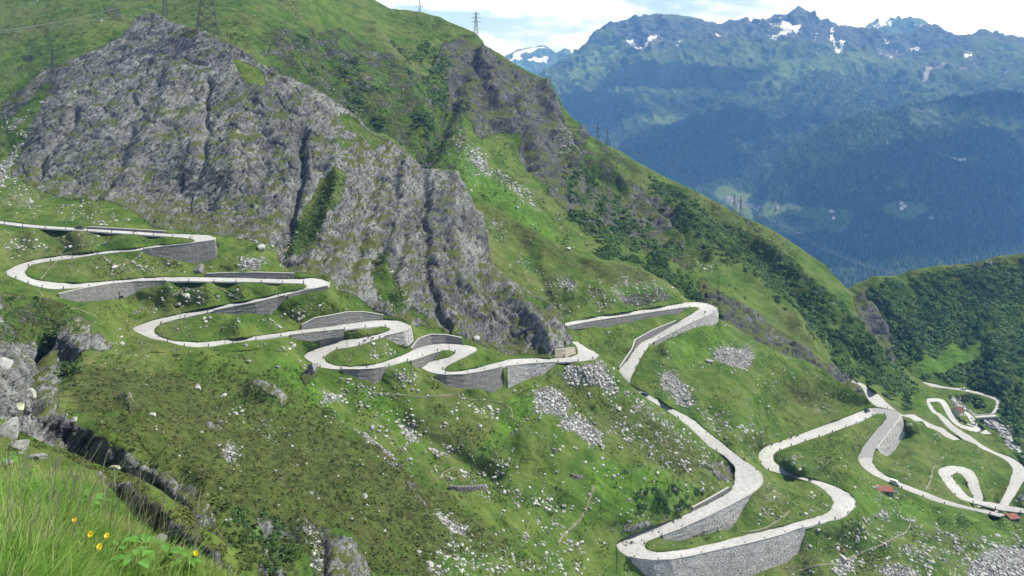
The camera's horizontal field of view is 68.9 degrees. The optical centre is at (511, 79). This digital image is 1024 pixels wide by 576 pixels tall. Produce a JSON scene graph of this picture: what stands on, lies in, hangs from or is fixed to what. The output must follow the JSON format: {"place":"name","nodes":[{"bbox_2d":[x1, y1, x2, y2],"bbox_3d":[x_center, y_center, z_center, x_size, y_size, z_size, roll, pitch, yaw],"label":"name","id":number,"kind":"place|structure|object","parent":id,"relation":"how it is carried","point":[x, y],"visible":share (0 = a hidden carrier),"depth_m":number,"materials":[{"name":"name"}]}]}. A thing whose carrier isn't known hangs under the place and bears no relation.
{"place":"outdoors","nodes":[
{"label":"outdoors","id":0,"kind":"place"},
{"bbox_2d":[36,290,97,317],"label":"path","id":1,"kind":"structure","parent":0,"point":[71,307],"depth_m":275.67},
{"bbox_2d":[1,428,211,551],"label":"seed grass","id":2,"kind":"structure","parent":0,"point":[104,488],"depth_m":4.80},
{"bbox_2d":[0,437,222,575],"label":"grass knoll","id":3,"kind":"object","parent":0,"point":[50,456],"depth_m":9.11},
{"bbox_2d":[0,455,17,467],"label":"leafy plant","id":4,"kind":"object","parent":3,"relation":"on","point":[14,458],"visible":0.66,"depth_m":8.63,"materials":[{"name":"green plant"}]},
{"bbox_2d":[0,417,18,439],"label":"boulder","id":5,"kind":"object","parent":3,"relation":"on","point":[9,428],"visible":0.82,"depth_m":12.65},
{"bbox_2d":[7,439,29,450],"bbox_3d":[-7.301,5.441,11.034,0.197,0.268,0.268,-3,0,19],"label":"boulder","id":6,"kind":"object","parent":3,"relation":"on","point":[20,445],"visible":0.73,"depth_m":10.99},
{"bbox_2d":[19,469,33,479],"bbox_3d":[-4.780,4.066,7.356,0.144,0.443,0.127,0,0,-25],"label":"leafy plant","id":7,"kind":"object","parent":3,"relation":"on","point":[28,473],"visible":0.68,"depth_m":7.36,"materials":[{"name":"green plant"}]},
{"bbox_2d":[28,453,47,459],"bbox_3d":[-6.422,5.106,10.108,0.226,0.099,0.235,11,-18,-5],"label":"boulder","id":8,"kind":"object","parent":3,"relation":"on","point":[40,456],"visible":0.71,"depth_m":10.04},
{"bbox_2d":[87,531,92,553],"bbox_3d":[-2.165,2.559,3.833,0.029,0.480,0.020,0,0,0],"label":"yellow flower","id":9,"kind":"object","parent":3,"relation":"on","point":[90,533],"visible":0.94,"depth_m":3.83,"materials":[{"name":"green plant"}]},
{"bbox_2d":[82,489,102,505],"bbox_3d":[-3.123,3.295,5.489,0.197,0.476,0.199,0,0,14],"label":"leafy plant","id":10,"kind":"object","parent":3,"relation":"on","point":[88,492],"visible":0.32,"depth_m":5.54,"materials":[{"name":"green plant"}]},
{"bbox_2d":[96,543,101,563],"bbox_3d":[-2.023,2.516,3.660,0.029,0.480,0.020,0,0,0],"label":"yellow flower","id":11,"kind":"object","parent":3,"relation":"on","point":[98,545],"visible":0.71,"depth_m":3.66,"materials":[{"name":"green plant"}]},
{"bbox_2d":[90,492,111,510],"bbox_3d":[-3.071,3.355,5.575,0.183,0.472,0.232,0,0,0],"label":"leafy plant","id":12,"kind":"object","parent":3,"relation":"on","point":[101,494],"visible":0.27,"depth_m":5.58,"materials":[{"name":"green plant"}]},
{"bbox_2d":[104,533,108,557],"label":"yellow flower","id":13,"kind":"object","parent":3,"relation":"on","point":[106,535],"visible":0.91,"depth_m":3.95,"materials":[{"name":"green plant"}]},
{"bbox_2d":[101,537,134,561],"bbox_3d":[-2.115,2.712,4.006,0.127,0.454,0.156,0,0,0],"label":"leafy plant","id":14,"kind":"object","parent":3,"relation":"on","point":[124,541],"visible":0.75,"depth_m":4.02,"materials":[{"name":"green plant"}]},
{"bbox_2d":[109,548,153,575],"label":"leafy plant","id":15,"kind":"object","parent":3,"relation":"on","point":[144,562],"visible":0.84,"depth_m":3.86,"materials":[{"name":"green plant"}]},
{"bbox_2d":[123,534,164,557],"bbox_3d":[-2.153,2.937,4.400,0.236,0.493,0.188,0,0,30],"label":"leafy plant","id":16,"kind":"object","parent":3,"relation":"on","point":[145,538],"visible":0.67,"depth_m":4.41,"materials":[{"name":"green plant"}]},
{"bbox_2d":[153,534,166,540],"bbox_3d":[-2.586,3.369,5.451,0.092,0.049,0.126,8,18,36],"label":"boulder","id":17,"kind":"object","parent":3,"relation":"on","point":[162,535],"visible":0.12,"depth_m":5.46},
{"bbox_2d":[150,543,183,567],"bbox_3d":[-2.037,2.967,4.354,0.237,0.474,0.176,0,0,-24],"label":"leafy plant","id":18,"kind":"object","parent":3,"relation":"on","point":[165,546],"visible":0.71,"depth_m":4.35,"materials":[{"name":"green plant"}]},
{"bbox_2d":[170,549,201,574],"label":"leafy plant","id":19,"kind":"object","parent":3,"relation":"on","point":[197,559],"visible":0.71,"depth_m":4.37,"materials":[{"name":"green plant"}]},
{"bbox_2d":[102,255,136,273],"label":"path","id":20,"kind":"structure","parent":0,"point":[119,266],"depth_m":313.96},
{"bbox_2d":[0,418,239,575],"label":"rock ledge","id":21,"kind":"object","parent":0,"point":[155,497],"visible":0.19,"depth_m":37.92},
{"bbox_2d":[109,465,119,469],"bbox_3d":[-23.063,22.572,43.425,0.684,0.334,0.459,-16,-21,13],"label":"boulder","id":22,"kind":"object","parent":21,"relation":"on","point":[114,468],"visible":0.82,"depth_m":43.28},
{"bbox_2d":[0,436,252,575],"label":"grass","id":23,"kind":"structure","parent":0,"point":[37,553],"depth_m":4.17,"materials":[{"name":"plant"}]},
{"bbox_2d":[115,252,154,273],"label":"path","id":24,"kind":"structure","parent":0,"point":[134,263],"depth_m":319.07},
{"bbox_2d":[171,288,197,296],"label":"path","id":25,"kind":"structure","parent":0,"point":[178,292],"depth_m":310.97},
{"bbox_2d":[210,285,238,298],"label":"path","id":26,"kind":"structure","parent":0,"point":[224,291],"depth_m":314.48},
{"bbox_2d":[0,288,557,575],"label":"hillside","id":27,"kind":"structure","parent":0,"point":[43,416],"depth_m":198.99,"materials":[{"name":"plant"}]},
{"bbox_2d":[0,357,12,369],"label":"boulder","id":28,"kind":"object","parent":27,"relation":"on","point":[6,363],"visible":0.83,"depth_m":143.17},
{"bbox_2d":[9,372,20,381],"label":"boulder","id":29,"kind":"object","parent":27,"relation":"on","point":[15,376],"visible":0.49,"depth_m":136.63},
{"bbox_2d":[16,403,24,416],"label":"boulder","id":30,"kind":"object","parent":27,"relation":"on","point":[20,406],"visible":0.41,"depth_m":133.94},
{"bbox_2d":[28,388,35,400],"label":"boulder","id":31,"kind":"object","parent":27,"relation":"on","point":[32,392],"visible":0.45,"depth_m":157.48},
{"bbox_2d":[44,354,87,377],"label":"bush","id":32,"kind":"object","parent":27,"relation":"on","point":[67,369],"visible":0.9,"depth_m":235.12,"materials":[{"name":"green plant"}]},
{"bbox_2d":[70,417,76,423],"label":"boulder","id":33,"kind":"object","parent":27,"relation":"on","point":[73,420],"visible":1,"depth_m":162.61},
{"bbox_2d":[257,553,282,572],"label":"bush","id":34,"kind":"object","parent":27,"relation":"on","point":[270,562],"visible":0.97,"depth_m":118.84,"materials":[{"name":"green plant"}]},
{"bbox_2d":[268,531,298,555],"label":"bush","id":35,"kind":"object","parent":27,"relation":"on","point":[286,547],"visible":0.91,"depth_m":128.96,"materials":[{"name":"green plant"}]},
{"bbox_2d":[307,363,317,373],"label":"boulder","id":36,"kind":"object","parent":27,"relation":"on","point":[312,368],"visible":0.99,"depth_m":274.13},
{"bbox_2d":[426,561,433,567],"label":"boulder","id":37,"kind":"object","parent":27,"relation":"on","point":[430,564],"visible":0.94,"depth_m":170.09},
{"bbox_2d":[0,221,598,373],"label":"road","id":38,"kind":"structure","parent":0,"point":[147,329],"depth_m":313.01,"materials":[{"name":"stone"}]},
{"bbox_2d":[74,226,85,229],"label":"car","id":39,"kind":"object","parent":38,"relation":"on","point":[79,227],"visible":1,"depth_m":339.42,"materials":[{"name":"black paint"}]},
{"bbox_2d":[0,12,734,575],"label":"rock mountain","id":40,"kind":"structure","parent":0,"point":[152,120],"depth_m":359.58,"materials":[{"name":"stone"}]},
{"bbox_2d":[42,47,62,97],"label":"electricity pylon","id":41,"kind":"object","parent":40,"relation":"on","point":[50,82],"visible":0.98,"depth_m":465.74,"materials":[{"name":"metal"}]},
{"bbox_2d":[57,280,165,301],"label":"retaining wall","id":42,"kind":"structure","parent":40,"relation":"on","point":[108,291],"depth_m":296.84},
{"bbox_2d":[87,226,165,233],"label":"retaining wall","id":43,"kind":"structure","parent":40,"relation":"on","point":[129,229],"depth_m":343.68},
{"bbox_2d":[144,237,217,262],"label":"retaining wall","id":44,"kind":"structure","parent":40,"relation":"on","point":[200,251],"depth_m":329.25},
{"bbox_2d":[182,293,189,298],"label":"boulder","id":45,"kind":"object","parent":40,"relation":"on","point":[185,295],"visible":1,"depth_m":310.48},
{"bbox_2d":[194,264,203,272],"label":"boulder","id":46,"kind":"object","parent":40,"relation":"on","point":[199,268],"visible":1,"depth_m":324.61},
{"bbox_2d":[195,0,218,37],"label":"electricity pylon","id":47,"kind":"object","parent":40,"relation":"on","point":[199,13],"visible":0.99,"depth_m":497.92,"materials":[{"name":"metal"}]},
{"bbox_2d":[4,0,143,29],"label":"power cable","id":48,"kind":"object","parent":47,"relation":"attached to","point":[73,18],"visible":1,"depth_m":522.90,"materials":[{"name":"grey metal"}]},
{"bbox_2d":[5,0,145,30],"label":"power cable","id":49,"kind":"object","parent":47,"relation":"attached to","point":[74,18],"visible":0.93,"depth_m":531.63,"materials":[{"name":"grey metal"}]},
{"bbox_2d":[1,0,176,32],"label":"power cable","id":50,"kind":"object","parent":47,"relation":"attached to","point":[85,21],"visible":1,"depth_m":527.77,"materials":[{"name":"grey metal"}]},
{"bbox_2d":[250,2,584,129],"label":"power cable","id":51,"kind":"object","parent":47,"relation":"attached to","point":[393,78],"visible":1,"depth_m":590.31,"materials":[{"name":"grey plastic"}]},
{"bbox_2d":[213,294,285,314],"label":"retaining wall","id":52,"kind":"structure","parent":40,"relation":"on","point":[269,306],"depth_m":307.26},
{"bbox_2d":[206,272,293,278],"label":"retaining wall","id":53,"kind":"structure","parent":40,"relation":"on","point":[275,275],"depth_m":325.67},
{"bbox_2d":[257,244,264,250],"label":"boulder","id":54,"kind":"object","parent":40,"relation":"on","point":[260,247],"visible":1,"depth_m":340.67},
{"bbox_2d":[288,282,329,297],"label":"retaining wall","id":55,"kind":"structure","parent":40,"relation":"on","point":[320,288],"depth_m":317.43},
{"bbox_2d":[290,328,343,341],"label":"retaining wall","id":56,"kind":"structure","parent":40,"relation":"on","point":[311,336],"depth_m":304.01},
{"bbox_2d":[319,336,344,347],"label":"retaining wall","id":57,"kind":"structure","parent":40,"relation":"on","point":[331,341],"depth_m":309.16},
{"bbox_2d":[301,311,382,329],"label":"retaining wall","id":58,"kind":"structure","parent":40,"relation":"on","point":[346,317],"depth_m":316.50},
{"bbox_2d":[342,365,386,383],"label":"retaining wall","id":59,"kind":"structure","parent":40,"relation":"on","point":[374,375],"depth_m":288.51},
{"bbox_2d":[377,253,390,262],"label":"bush","id":60,"kind":"object","parent":40,"relation":"on","point":[383,258],"visible":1,"depth_m":360.24,"materials":[{"name":"green plant"}]},
{"bbox_2d":[389,291,405,299],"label":"bush","id":61,"kind":"object","parent":40,"relation":"on","point":[396,297],"visible":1,"depth_m":339.89,"materials":[{"name":"green plant"}]},
{"bbox_2d":[385,326,413,345],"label":"retaining wall","id":62,"kind":"structure","parent":40,"relation":"on","point":[404,338],"depth_m":313.05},
{"bbox_2d":[410,351,440,367],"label":"retaining wall","id":63,"kind":"structure","parent":40,"relation":"on","point":[422,361],"depth_m":306.53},
{"bbox_2d":[410,334,461,349],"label":"retaining wall","id":64,"kind":"structure","parent":40,"relation":"on","point":[427,340],"depth_m":323.13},
{"bbox_2d":[448,484,485,491],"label":"ruined wall","id":65,"kind":"structure","parent":40,"relation":"on","point":[477,487],"depth_m":261.66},
{"bbox_2d":[436,366,502,391],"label":"retaining wall","id":66,"kind":"structure","parent":40,"relation":"on","point":[490,380],"depth_m":304.21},
{"bbox_2d":[474,335,479,340],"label":"boulder","id":67,"kind":"object","parent":40,"relation":"on","point":[476,337],"visible":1,"depth_m":333.16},
{"bbox_2d":[506,361,554,387],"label":"retaining wall","id":68,"kind":"structure","parent":40,"relation":"on","point":[517,373],"depth_m":319.51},
{"bbox_2d":[525,382,565,394],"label":"ruined wall","id":69,"kind":"structure","parent":40,"relation":"on","point":[542,388],"depth_m":315.79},
{"bbox_2d":[554,347,575,357],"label":"retaining wall","id":70,"kind":"structure","parent":40,"relation":"on","point":[562,352],"depth_m":334.26,"materials":[{"name":"stone"}]},
{"bbox_2d":[570,473,582,479],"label":"ruined wall","id":71,"kind":"structure","parent":40,"relation":"on","point":[578,477],"depth_m":288.75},
{"bbox_2d":[655,489,670,499],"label":"bush","id":72,"kind":"object","parent":40,"relation":"on","point":[660,495],"visible":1,"depth_m":292.73,"materials":[{"name":"green plant"}]},
{"bbox_2d":[370,392,512,417],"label":"path","id":73,"kind":"structure","parent":0,"point":[443,396],"depth_m":293.92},
{"bbox_2d":[439,467,454,478],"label":"path","id":74,"kind":"structure","parent":0,"point":[440,476],"depth_m":265.29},
{"bbox_2d":[0,0,1018,461],"bbox_3d":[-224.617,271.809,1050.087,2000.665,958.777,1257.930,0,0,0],"label":"mountain ridge","id":75,"kind":"structure","parent":0,"point":[500,90],"depth_m":708.71,"materials":[{"name":"plant"}]},
{"bbox_2d":[162,0,167,16],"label":"electricity pylon","id":76,"kind":"object","parent":75,"relation":"on","point":[165,8],"visible":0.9,"depth_m":739.15,"materials":[{"name":"metal"}]},
{"bbox_2d":[345,56,360,63],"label":"bush","id":77,"kind":"object","parent":75,"relation":"on","point":[355,58],"visible":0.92,"depth_m":782.98,"materials":[{"name":"green plant"}]},
{"bbox_2d":[471,13,480,40],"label":"electricity pylon","id":78,"kind":"object","parent":75,"relation":"on","point":[476,23],"visible":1,"depth_m":982.70,"materials":[{"name":"metal"}]},
{"bbox_2d":[0,0,1022,575],"bbox_3d":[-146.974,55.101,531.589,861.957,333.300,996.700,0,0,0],"label":"heath shrubs","id":79,"kind":"object","parent":75,"relation":"on","point":[222,550],"visible":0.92,"depth_m":223.93,"materials":[{"name":"green plant"}]},
{"bbox_2d":[0,33,1023,575],"bbox_3d":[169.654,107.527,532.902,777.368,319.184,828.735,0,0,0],"label":"alder scrub","id":80,"kind":"object","parent":75,"relation":"on","point":[994,349],"visible":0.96,"depth_m":667.12,"materials":[{"name":"green plant"}]},
{"bbox_2d":[0,0,1023,575],"bbox_3d":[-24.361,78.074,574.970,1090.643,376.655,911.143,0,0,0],"label":"loose stones","id":81,"kind":"object","parent":75,"relation":"on","point":[992,424],"visible":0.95,"depth_m":309.56,"materials":[{"name":"stone"}]},
{"bbox_2d":[732,193,736,213],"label":"electricity pylon","id":82,"kind":"object","parent":75,"relation":"on","point":[734,204],"visible":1,"depth_m":771.54,"materials":[{"name":"metal"}]},
{"bbox_2d":[738,197,743,216],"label":"electricity pylon","id":83,"kind":"object","parent":75,"relation":"on","point":[741,206],"visible":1,"depth_m":768.88,"materials":[{"name":"metal"}]},
{"bbox_2d":[745,314,752,321],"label":"rock panel","id":84,"kind":"object","parent":75,"relation":"on","point":[748,317],"visible":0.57,"depth_m":520.41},
{"bbox_2d":[951,406,965,418],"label":"stone hut","id":85,"kind":"object","parent":75,"relation":"on","point":[959,411],"visible":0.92,"depth_m":547.55,"materials":[{"name":"black"}]},
{"bbox_2d":[974,413,998,420],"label":"stone bridge","id":86,"kind":"structure","parent":75,"relation":"on","point":[992,416],"depth_m":566.47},
{"bbox_2d":[505,45,571,74],"bbox_3d":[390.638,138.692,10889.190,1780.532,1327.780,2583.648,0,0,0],"label":"mountain","id":87,"kind":"structure","parent":0,"point":[537,60],"depth_m":10933.34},
{"bbox_2d":[557,485,594,544],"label":"path","id":88,"kind":"structure","parent":0,"point":[579,520],"depth_m":278.62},
{"bbox_2d":[376,0,1023,56],"label":"sky","id":89,"kind":"structure","parent":0,"point":[506,26],"materials":[{"name":"white"}]},
{"bbox_2d":[469,193,1023,575],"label":"valley meadow","id":90,"kind":"structure","parent":0,"point":[710,380],"depth_m":388.39,"materials":[{"name":"plant"}]},
{"bbox_2d":[566,307,685,329],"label":"retaining wall","id":91,"kind":"structure","parent":90,"relation":"on","point":[611,321],"depth_m":428.03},
{"bbox_2d":[619,320,675,369],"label":"retaining wall","id":92,"kind":"structure","parent":90,"relation":"on","point":[648,335],"depth_m":423.64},
{"bbox_2d":[654,307,718,345],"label":"retaining wall","id":93,"kind":"structure","parent":90,"relation":"on","point":[711,319],"depth_m":440.82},
{"bbox_2d":[662,493,749,540],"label":"retaining wall","id":94,"kind":"structure","parent":90,"relation":"on","point":[725,517],"depth_m":293.78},
{"bbox_2d":[692,487,728,510],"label":"retaining wall","id":95,"kind":"structure","parent":90,"relation":"on","point":[712,498],"depth_m":301.51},
{"bbox_2d":[629,526,804,575],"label":"retaining wall","id":96,"kind":"structure","parent":90,"relation":"on","point":[753,557],"depth_m":281.44,"materials":[{"name":"stone"}]},
{"bbox_2d":[840,554,847,562],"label":"boulder","id":97,"kind":"object","parent":90,"relation":"on","point":[843,559],"visible":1,"depth_m":295.35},
{"bbox_2d":[854,535,859,542],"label":"boulder","id":98,"kind":"object","parent":90,"relation":"on","point":[857,540],"visible":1,"depth_m":304.57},
{"bbox_2d":[873,485,893,496],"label":"stone hut","id":99,"kind":"object","parent":90,"relation":"on","point":[888,490],"visible":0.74,"depth_m":353.69,"materials":[{"name":"red"}]},
{"bbox_2d":[876,414,904,455],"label":"retaining wall","id":100,"kind":"structure","parent":90,"relation":"on","point":[890,441],"depth_m":407.71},
{"bbox_2d":[1004,513,1020,520],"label":"stone hut","id":101,"kind":"object","parent":90,"relation":"on","point":[1012,516],"visible":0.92,"depth_m":340.75,"materials":[{"name":"red"}]},
{"bbox_2d":[741,510,790,532],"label":"path","id":102,"kind":"structure","parent":0,"point":[774,523],"depth_m":295.06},
{"bbox_2d":[538,6,1023,221],"bbox_3d":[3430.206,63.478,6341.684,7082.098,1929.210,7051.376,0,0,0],"label":"mountain range","id":103,"kind":"structure","parent":0,"point":[780,55],"depth_m":6773.72,"materials":[{"name":"stone"}]},
{"bbox_2d":[725,196,730,201],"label":"house","id":104,"kind":"structure","parent":103,"relation":"on","point":[727,198],"depth_m":4467.90,"materials":[{"name":"grey stone"}]},
{"bbox_2d":[551,57,1023,288],"bbox_3d":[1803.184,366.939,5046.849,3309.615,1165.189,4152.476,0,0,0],"label":"spruce forest","id":105,"kind":"object","parent":103,"relation":"on","point":[968,257],"visible":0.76,"depth_m":4169.24,"materials":[{"name":"plant"}]},
{"bbox_2d":[565,302,1003,557],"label":"road","id":106,"kind":"structure","parent":0,"point":[749,479],"depth_m":339.39,"materials":[{"name":"stone"}]},
{"bbox_2d":[889,478,900,485],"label":"van","id":107,"kind":"object","parent":106,"relation":"on","point":[894,481],"visible":1,"depth_m":364.81,"materials":[{"name":"white paint"}]},
{"bbox_2d":[763,214,811,235],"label":"road","id":108,"kind":"structure","parent":0,"point":[782,224],"depth_m":3993.71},
{"bbox_2d":[795,515,911,573],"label":"path","id":109,"kind":"structure","parent":0,"point":[819,565],"depth_m":302.27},
{"bbox_2d":[756,89,1023,286],"bbox_3d":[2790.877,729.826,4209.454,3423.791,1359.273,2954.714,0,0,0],"label":"forested mountain","id":110,"kind":"structure","parent":0,"point":[940,111],"depth_m":4137.23,"materials":[{"name":"plant"}]},
{"bbox_2d":[849,380,959,439],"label":"road","id":111,"kind":"structure","parent":0,"point":[875,398],"depth_m":508.30,"materials":[{"name":"concrete"}]},
{"bbox_2d":[865,16,945,33],"bbox_3d":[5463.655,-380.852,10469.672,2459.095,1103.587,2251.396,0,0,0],"label":"mountain","id":112,"kind":"structure","parent":0,"point":[897,24],"depth_m":10616.66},
{"bbox_2d":[925,466,936,490],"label":"path","id":113,"kind":"structure","parent":0,"point":[930,478],"depth_m":379.09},
{"bbox_2d":[848,254,1023,466],"bbox_3d":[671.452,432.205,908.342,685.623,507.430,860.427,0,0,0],"label":"bushy hill","id":114,"kind":"structure","parent":0,"point":[952,355],"depth_m":696.65,"materials":[{"name":"plant"}]},
{"bbox_2d":[926,398,981,444],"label":"road","id":115,"kind":"structure","parent":0,"point":[959,433],"depth_m":521.18,"materials":[{"name":"stone"}]},
{"bbox_2d":[923,382,1000,412],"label":"road","id":116,"kind":"structure","parent":0,"point":[997,400],"depth_m":622.36,"materials":[{"name":"concrete"}]},
{"bbox_2d":[957,411,990,433],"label":"road","id":117,"kind":"structure","parent":0,"point":[978,428],"depth_m":542.03,"materials":[{"name":"stone"}]},
{"bbox_2d":[938,466,1023,513],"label":"road","id":118,"kind":"structure","parent":0,"point":[946,472],"depth_m":379.61,"materials":[{"name":"stone"}]},
{"bbox_2d":[952,399,1023,457],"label":"stream","id":119,"kind":"structure","parent":0,"point":[1019,451],"depth_m":547.66,"materials":[{"name":"liquid"}]},
{"bbox_2d":[976,444,1023,511],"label":"road","id":120,"kind":"structure","parent":0,"point":[1016,479],"depth_m":404.97,"materials":[{"name":"concrete"}]}
]}

